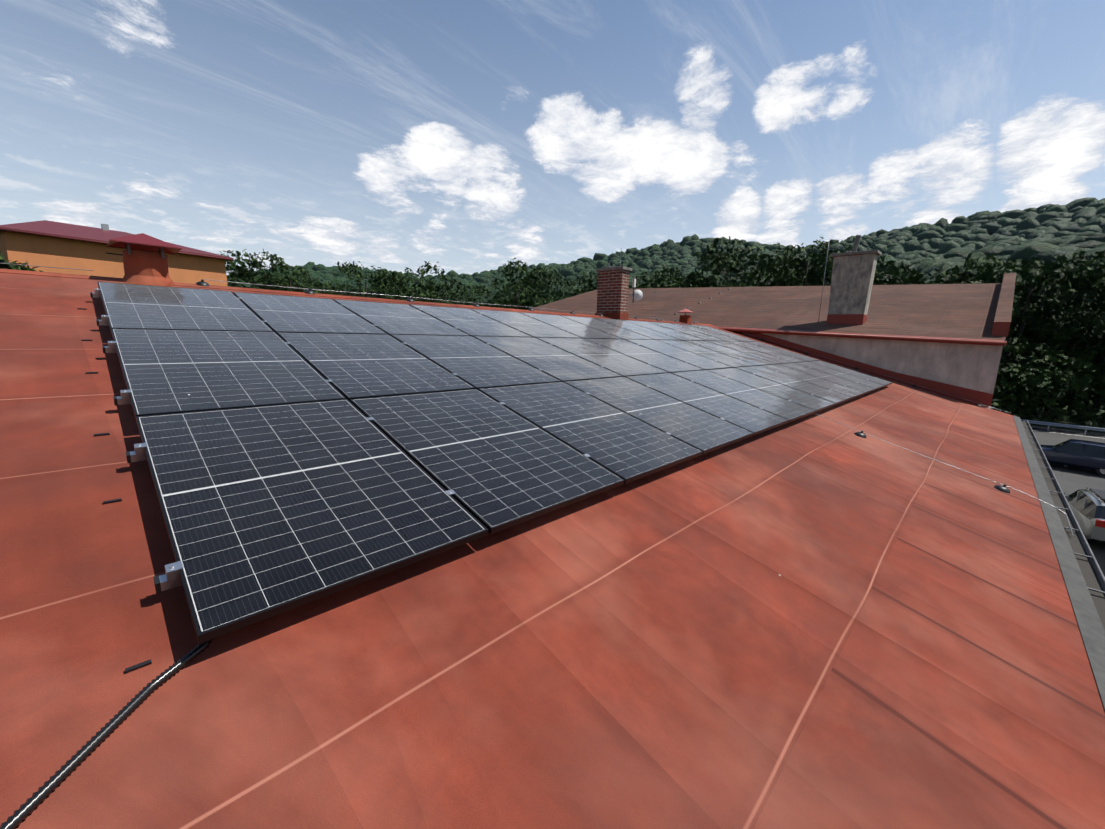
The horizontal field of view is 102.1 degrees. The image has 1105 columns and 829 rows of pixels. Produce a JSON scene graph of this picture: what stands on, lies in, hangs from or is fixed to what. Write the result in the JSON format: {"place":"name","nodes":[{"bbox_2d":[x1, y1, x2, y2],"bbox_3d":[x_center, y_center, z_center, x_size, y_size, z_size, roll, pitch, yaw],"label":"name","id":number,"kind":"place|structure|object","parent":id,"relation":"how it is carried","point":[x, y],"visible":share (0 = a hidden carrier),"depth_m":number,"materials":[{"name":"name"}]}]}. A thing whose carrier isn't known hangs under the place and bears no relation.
{"place":"outdoors","nodes":[
{"label":"outdoors","id":0,"kind":"place"},
{"bbox_2d":[0,0,1104,277],"label":"sky","id":1,"kind":"structure","parent":0,"point":[470,137],"materials":[{"name":"blue"}]},
{"bbox_2d":[227,197,1104,288],"bbox_3d":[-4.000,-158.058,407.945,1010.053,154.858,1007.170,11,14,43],"label":"forest slope","id":2,"kind":"structure","parent":0,"point":[1075,219],"depth_m":519.69,"materials":[{"name":"green plant"}]},
{"bbox_2d":[297,233,1104,360],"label":"slope forest","id":3,"kind":"object","parent":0,"point":[1050,249],"visible":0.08,"depth_m":154.66,"materials":[{"name":"green plant"}]},
{"bbox_2d":[992,398,1104,433],"bbox_3d":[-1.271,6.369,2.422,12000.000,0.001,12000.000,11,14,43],"label":"ground","id":4,"kind":"structure","parent":0,"point":[1067,421],"depth_m":41.99,"materials":[{"name":"grey asphalt"}]},
{"bbox_2d":[0,251,42,271],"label":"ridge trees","id":5,"kind":"object","parent":4,"relation":"on","point":[14,267],"depth_m":21.79,"materials":[{"name":"green plant"}]},
{"bbox_2d":[0,220,233,285],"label":"neighbour building","id":6,"kind":"structure","parent":4,"relation":"on","point":[59,245],"depth_m":34.07,"materials":[{"name":"orange paint"}]},
{"bbox_2d":[220,236,1034,362],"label":"trees","id":7,"kind":"object","parent":4,"relation":"on","point":[787,269],"depth_m":51.94,"materials":[{"name":"green plant"}]},
{"bbox_2d":[369,250,1104,427],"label":"riverside trees","id":8,"kind":"object","parent":4,"relation":"on","point":[1073,290],"depth_m":41.10,"materials":[{"name":"green plant"}]},
{"bbox_2d":[751,332,1002,393],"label":"wing walls","id":9,"kind":"structure","parent":4,"relation":"on","point":[973,366],"depth_m":12.32,"materials":[{"name":"grey paint"}]},
{"bbox_2d":[532,283,1005,341],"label":"wing roof","id":10,"kind":"structure","parent":9,"relation":"on","point":[967,311],"depth_m":16.84,"materials":[{"name":"brown metal"}]},
{"bbox_2d":[818,236,829,322],"bbox_3d":[8.906,-4.447,14.649,0.015,2.861,0.015,11,14,43],"label":"chimney air terminal","id":11,"kind":"object","parent":10,"relation":"on","point":[824,277],"visible":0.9,"depth_m":14.66,"materials":[{"name":"silver metal"}]},
{"bbox_2d":[826,235,881,324],"bbox_3d":[9.621,-4.270,14.354,1.260,2.827,0.640,11,14,43],"label":"chimney","id":12,"kind":"object","parent":10,"relation":"on","point":[853,273],"visible":0.88,"depth_m":14.17,"materials":[{"name":"paint"}]},
{"bbox_2d":[718,327,1006,345],"bbox_3d":[4.336,-3.507,17.654,19.403,0.816,0.249,11,14,43],"label":"wing eave","id":13,"kind":"object","parent":10,"relation":"attached to","point":[911,338],"visible":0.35,"depth_m":12.85,"materials":[{"name":"red metal"}]},
{"bbox_2d":[991,273,1015,341],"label":"parapet wall","id":14,"kind":"structure","parent":10,"relation":"on","point":[1002,321],"depth_m":12.60,"materials":[{"name":"brown paint"}]},
{"bbox_2d":[732,331,992,408],"bbox_3d":[8.818,-1.548,13.654,6.850,1.906,0.100,11,14,43],"label":"wall base flashing","id":15,"kind":"object","parent":9,"relation":"attached to","point":[977,397],"visible":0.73,"depth_m":12.76,"materials":[{"name":"red metal"}]},
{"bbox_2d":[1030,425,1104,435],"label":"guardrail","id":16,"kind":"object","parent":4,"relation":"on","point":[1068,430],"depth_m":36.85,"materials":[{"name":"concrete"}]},
{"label":"building walls","id":17,"kind":"object","parent":4,"relation":"on","visible":0},
{"bbox_2d":[0,273,1104,828],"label":"roof slope","id":18,"kind":"structure","parent":17,"relation":"on","point":[816,621],"depth_m":1.80,"materials":[{"name":"red metal"}]},
{"bbox_2d":[0,639,211,828],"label":"cable conduit","id":19,"kind":"object","parent":18,"relation":"on","point":[16,818],"visible":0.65,"depth_m":1.18,"materials":[{"name":"black"}]},
{"bbox_2d":[107,233,181,286],"bbox_3d":[-4.959,-1.746,5.472,0.630,0.902,0.630,11,14,43],"label":"round chimney","id":20,"kind":"object","parent":18,"relation":"on","point":[144,263],"visible":0.65,"depth_m":5.32,"materials":[{"name":"red metal"}]},
{"bbox_2d":[0,269,713,325],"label":"roof ridge cap","id":21,"kind":"object","parent":18,"relation":"on","point":[12,271],"visible":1,"depth_m":6.49,"materials":[{"name":"metal"}]},
{"bbox_2d":[77,288,876,672],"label":"panel mounting brackets","id":22,"kind":"object","parent":18,"relation":"on","point":[169,578],"visible":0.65,"depth_m":2.21,"materials":[{"name":"silver metal"}]},
{"bbox_2d":[97,282,273,331],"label":"solar panel","id":23,"kind":"object","parent":22,"relation":"attached to","point":[131,306],"visible":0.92,"depth_m":4.35,"materials":[{"name":"black glass"}]},
{"bbox_2d":[111,328,345,417],"bbox_3d":[-2.496,-0.383,3.397,1.134,0.035,1.722,-9,30,-45],"label":"solar panel","id":24,"kind":"object","parent":22,"relation":"attached to","point":[171,371],"visible":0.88,"depth_m":3.24,"materials":[{"name":"black glass"}]},
{"bbox_2d":[233,292,386,333],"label":"solar panel","id":25,"kind":"object","parent":22,"relation":"attached to","point":[285,313],"visible":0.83,"depth_m":5.17,"materials":[{"name":"black glass"}]},
{"bbox_2d":[136,399,487,643],"bbox_3d":[-1.303,0.305,2.328,1.134,0.036,1.722,-9,30,-45],"label":"solar panel","id":26,"kind":"object","parent":22,"relation":"attached to","point":[270,511],"visible":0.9,"depth_m":2.08,"materials":[{"name":"black glass"}]},
{"bbox_2d":[277,332,474,400],"bbox_3d":[-1.694,-0.506,4.216,1.134,0.036,1.722,-9,30,-45],"label":"solar panel","id":27,"kind":"object","parent":22,"relation":"attached to","point":[354,366],"visible":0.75,"depth_m":4.08,"materials":[{"name":"black glass"}]},
{"bbox_2d":[333,299,470,335],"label":"solar panel","id":28,"kind":"object","parent":22,"relation":"attached to","point":[395,318],"visible":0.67,"depth_m":6.01,"materials":[{"name":"black glass"}]},
{"bbox_2d":[409,304,532,336],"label":"solar panel","id":29,"kind":"object","parent":22,"relation":"attached to","point":[470,322],"visible":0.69,"depth_m":6.84,"materials":[{"name":"black glass"}]},
{"bbox_2d":[390,334,560,388],"bbox_3d":[-0.890,-0.631,5.033,1.134,0.035,1.722,-9,30,-45],"label":"solar panel","id":30,"kind":"object","parent":22,"relation":"attached to","point":[476,363],"visible":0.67,"depth_m":4.92,"materials":[{"name":"black glass"}]},
{"bbox_2d":[350,389,624,533],"bbox_3d":[-0.500,0.181,3.148,1.134,0.035,1.722,-9,30,-45],"label":"solar panel","id":31,"kind":"object","parent":22,"relation":"attached to","point":[495,466],"visible":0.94,"depth_m":2.96,"materials":[{"name":"black glass"}]},
{"bbox_2d":[471,309,581,337],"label":"solar panel","id":32,"kind":"object","parent":22,"relation":"attached to","point":[528,325],"visible":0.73,"depth_m":7.67,"materials":[{"name":"black glass"}]},
{"bbox_2d":[473,336,622,381],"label":"solar panel","id":33,"kind":"object","parent":22,"relation":"attached to","point":[562,365],"visible":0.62,"depth_m":5.76,"materials":[{"name":"black glass"}]},
{"bbox_2d":[519,312,621,338],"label":"solar panel","id":34,"kind":"object","parent":22,"relation":"attached to","point":[572,327],"visible":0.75,"depth_m":8.49,"materials":[{"name":"black glass"}]},
{"bbox_2d":[478,382,702,483],"bbox_3d":[0.303,0.056,3.965,1.134,0.036,1.722,-9,30,-45],"label":"solar panel","id":35,"kind":"object","parent":22,"relation":"attached to","point":[627,448],"visible":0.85,"depth_m":3.82,"materials":[{"name":"black glass"}]},
{"bbox_2d":[535,337,668,376],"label":"solar panel","id":36,"kind":"object","parent":22,"relation":"attached to","point":[623,365],"visible":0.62,"depth_m":6.59,"materials":[{"name":"black glass"}]},
{"bbox_2d":[560,315,654,339],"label":"solar panel","id":37,"kind":"object","parent":22,"relation":"attached to","point":[612,329],"visible":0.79,"depth_m":9.33,"materials":[{"name":"black glass"}]},
{"bbox_2d":[596,318,680,339],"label":"solar panel","id":38,"kind":"object","parent":22,"relation":"attached to","point":[642,330],"visible":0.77,"depth_m":10.14,"materials":[{"name":"black glass"}]},
{"bbox_2d":[584,338,704,372],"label":"solar panel","id":39,"kind":"object","parent":22,"relation":"attached to","point":[669,364],"visible":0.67,"depth_m":7.41,"materials":[{"name":"black glass"}]},
{"bbox_2d":[564,377,753,454],"bbox_3d":[1.107,-0.069,4.785,1.134,0.036,1.722,-9,30,-45],"label":"solar panel","id":40,"kind":"object","parent":22,"relation":"attached to","point":[703,431],"visible":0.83,"depth_m":4.66,"materials":[{"name":"black glass"}]},
{"bbox_2d":[625,320,705,340],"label":"solar panel","id":41,"kind":"object","parent":22,"relation":"attached to","point":[666,331],"visible":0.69,"depth_m":10.96,"materials":[{"name":"black glass"}]},
{"bbox_2d":[624,339,732,369],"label":"solar panel","id":42,"kind":"object","parent":22,"relation":"attached to","point":[697,360],"visible":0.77,"depth_m":8.24,"materials":[{"name":"black glass"}]},
{"bbox_2d":[651,322,723,340],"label":"solar panel","id":43,"kind":"object","parent":22,"relation":"attached to","point":[689,332],"visible":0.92,"depth_m":11.79,"materials":[{"name":"black glass"}]},
{"bbox_2d":[671,323,740,340],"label":"solar panel","id":44,"kind":"object","parent":22,"relation":"attached to","point":[709,333],"visible":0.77,"depth_m":12.62,"materials":[{"name":"black glass"}]},
{"bbox_2d":[625,373,788,435],"bbox_3d":[1.912,-0.195,5.604,1.134,0.036,1.722,-9,30,-45],"label":"solar panel","id":45,"kind":"object","parent":22,"relation":"attached to","point":[746,416],"visible":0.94,"depth_m":5.50,"materials":[{"name":"black glass"}]},
{"bbox_2d":[659,340,756,367],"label":"solar panel","id":46,"kind":"object","parent":22,"relation":"attached to","point":[733,362],"visible":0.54,"depth_m":9.07,"materials":[{"name":"black glass"}]},
{"bbox_2d":[692,325,757,341],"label":"solar panel","id":47,"kind":"object","parent":22,"relation":"attached to","point":[721,332],"visible":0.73,"depth_m":13.42,"materials":[{"name":"black glass"}]},
{"bbox_2d":[684,340,775,365],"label":"solar panel","id":48,"kind":"object","parent":22,"relation":"attached to","point":[757,361],"visible":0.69,"depth_m":9.89,"materials":[{"name":"black glass"}]},
{"bbox_2d":[672,370,815,421],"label":"solar panel","id":49,"kind":"object","parent":22,"relation":"attached to","point":[790,411],"visible":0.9,"depth_m":6.33,"materials":[{"name":"black glass"}]},
{"bbox_2d":[709,341,792,363],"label":"solar panel","id":50,"kind":"object","parent":22,"relation":"attached to","point":[755,353],"visible":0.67,"depth_m":10.71,"materials":[{"name":"black glass"}]},
{"bbox_2d":[727,341,806,362],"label":"solar panel","id":51,"kind":"object","parent":22,"relation":"attached to","point":[769,352],"visible":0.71,"depth_m":11.54,"materials":[{"name":"black glass"}]},
{"bbox_2d":[708,368,835,412],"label":"solar panel","id":52,"kind":"object","parent":22,"relation":"attached to","point":[810,401],"visible":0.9,"depth_m":7.16,"materials":[{"name":"black glass"}]},
{"bbox_2d":[744,341,819,360],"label":"solar panel","id":53,"kind":"object","parent":22,"relation":"attached to","point":[786,352],"visible":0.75,"depth_m":12.36,"materials":[{"name":"black glass"}]},
{"bbox_2d":[735,366,851,404],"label":"solar panel","id":54,"kind":"object","parent":22,"relation":"attached to","point":[807,387],"visible":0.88,"depth_m":7.98,"materials":[{"name":"black glass"}]},
{"bbox_2d":[760,364,864,398],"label":"solar panel","id":55,"kind":"object","parent":22,"relation":"attached to","point":[827,384],"visible":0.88,"depth_m":8.81,"materials":[{"name":"black glass"}]},
{"bbox_2d":[779,363,875,393],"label":"solar panel","id":56,"kind":"object","parent":22,"relation":"attached to","point":[836,379],"visible":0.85,"depth_m":9.64,"materials":[{"name":"black glass"}]},
{"bbox_2d":[795,361,884,389],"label":"solar panel","id":57,"kind":"object","parent":22,"relation":"attached to","point":[869,383],"visible":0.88,"depth_m":10.46,"materials":[{"name":"black glass"}]},
{"bbox_2d":[808,360,892,386],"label":"solar panel","id":58,"kind":"object","parent":22,"relation":"attached to","point":[856,373],"visible":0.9,"depth_m":11.28,"materials":[{"name":"black glass"}]},
{"bbox_2d":[0,263,1073,535],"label":"lightning protection","id":59,"kind":"object","parent":18,"relation":"on","point":[860,433],"visible":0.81,"depth_m":6.21,"materials":[{"name":"silver metal"}]},
{"bbox_2d":[596,269,628,312],"bbox_3d":[1.628,-3.121,12.180,0.800,1.508,0.330,11,14,43],"label":"brick chimney","id":60,"kind":"object","parent":18,"relation":"on","point":[612,291],"visible":0.81,"depth_m":11.96,"materials":[{"name":"brick"}]},
{"bbox_2d":[628,278,642,302],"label":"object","id":61,"kind":"object","parent":60,"relation":"attached to","point":[637,295],"visible":0.96,"depth_m":12.11,"materials":[{"name":"white plastic"}]},
{"bbox_2d":[595,256,631,319],"bbox_3d":[1.638,-3.451,12.120,0.900,2.078,0.430,11,14,43],"label":"brick chimney cap","id":62,"kind":"object","parent":18,"relation":"on","point":[621,316],"visible":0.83,"depth_m":11.95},
{"bbox_2d":[679,309,693,323],"bbox_3d":[4.485,-3.264,15.077,0.501,0.614,0.513,11,14,43],"label":"roof vent","id":63,"kind":"object","parent":18,"relation":"on","point":[685,318],"visible":0.88,"depth_m":14.98,"materials":[{"name":"red metal"}]},
{"bbox_2d":[1013,415,1104,707],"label":"eave flashing","id":64,"kind":"object","parent":18,"relation":"attached to","point":[1091,627],"visible":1,"depth_m":3.38,"materials":[{"name":"grey metal"}]},
{"bbox_2d":[1021,420,1104,629],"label":"eave gutter","id":65,"kind":"object","parent":17,"relation":"attached to","point":[1092,573],"visible":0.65,"depth_m":4.34,"materials":[{"name":"grey metal"}]},
{"bbox_2d":[1031,427,1104,576],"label":"road asphalt","id":66,"kind":"structure","parent":0,"point":[1070,479],"depth_m":24.31,"materials":[{"name":"grey asphalt"}]},
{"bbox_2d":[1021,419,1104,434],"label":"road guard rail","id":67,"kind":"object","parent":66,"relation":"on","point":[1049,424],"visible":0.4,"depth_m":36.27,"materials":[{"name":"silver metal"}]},
{"bbox_2d":[1040,439,1104,476],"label":"car","id":68,"kind":"object","parent":66,"relation":"on","point":[1086,454],"visible":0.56,"depth_m":24.77,"materials":[{"name":"blue paint"}]},
{"bbox_2d":[1064,488,1104,542],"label":"silver estate car","id":69,"kind":"object","parent":66,"relation":"on","point":[1087,505],"visible":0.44,"depth_m":15.62,"materials":[{"name":"grey paint"}]}
]}

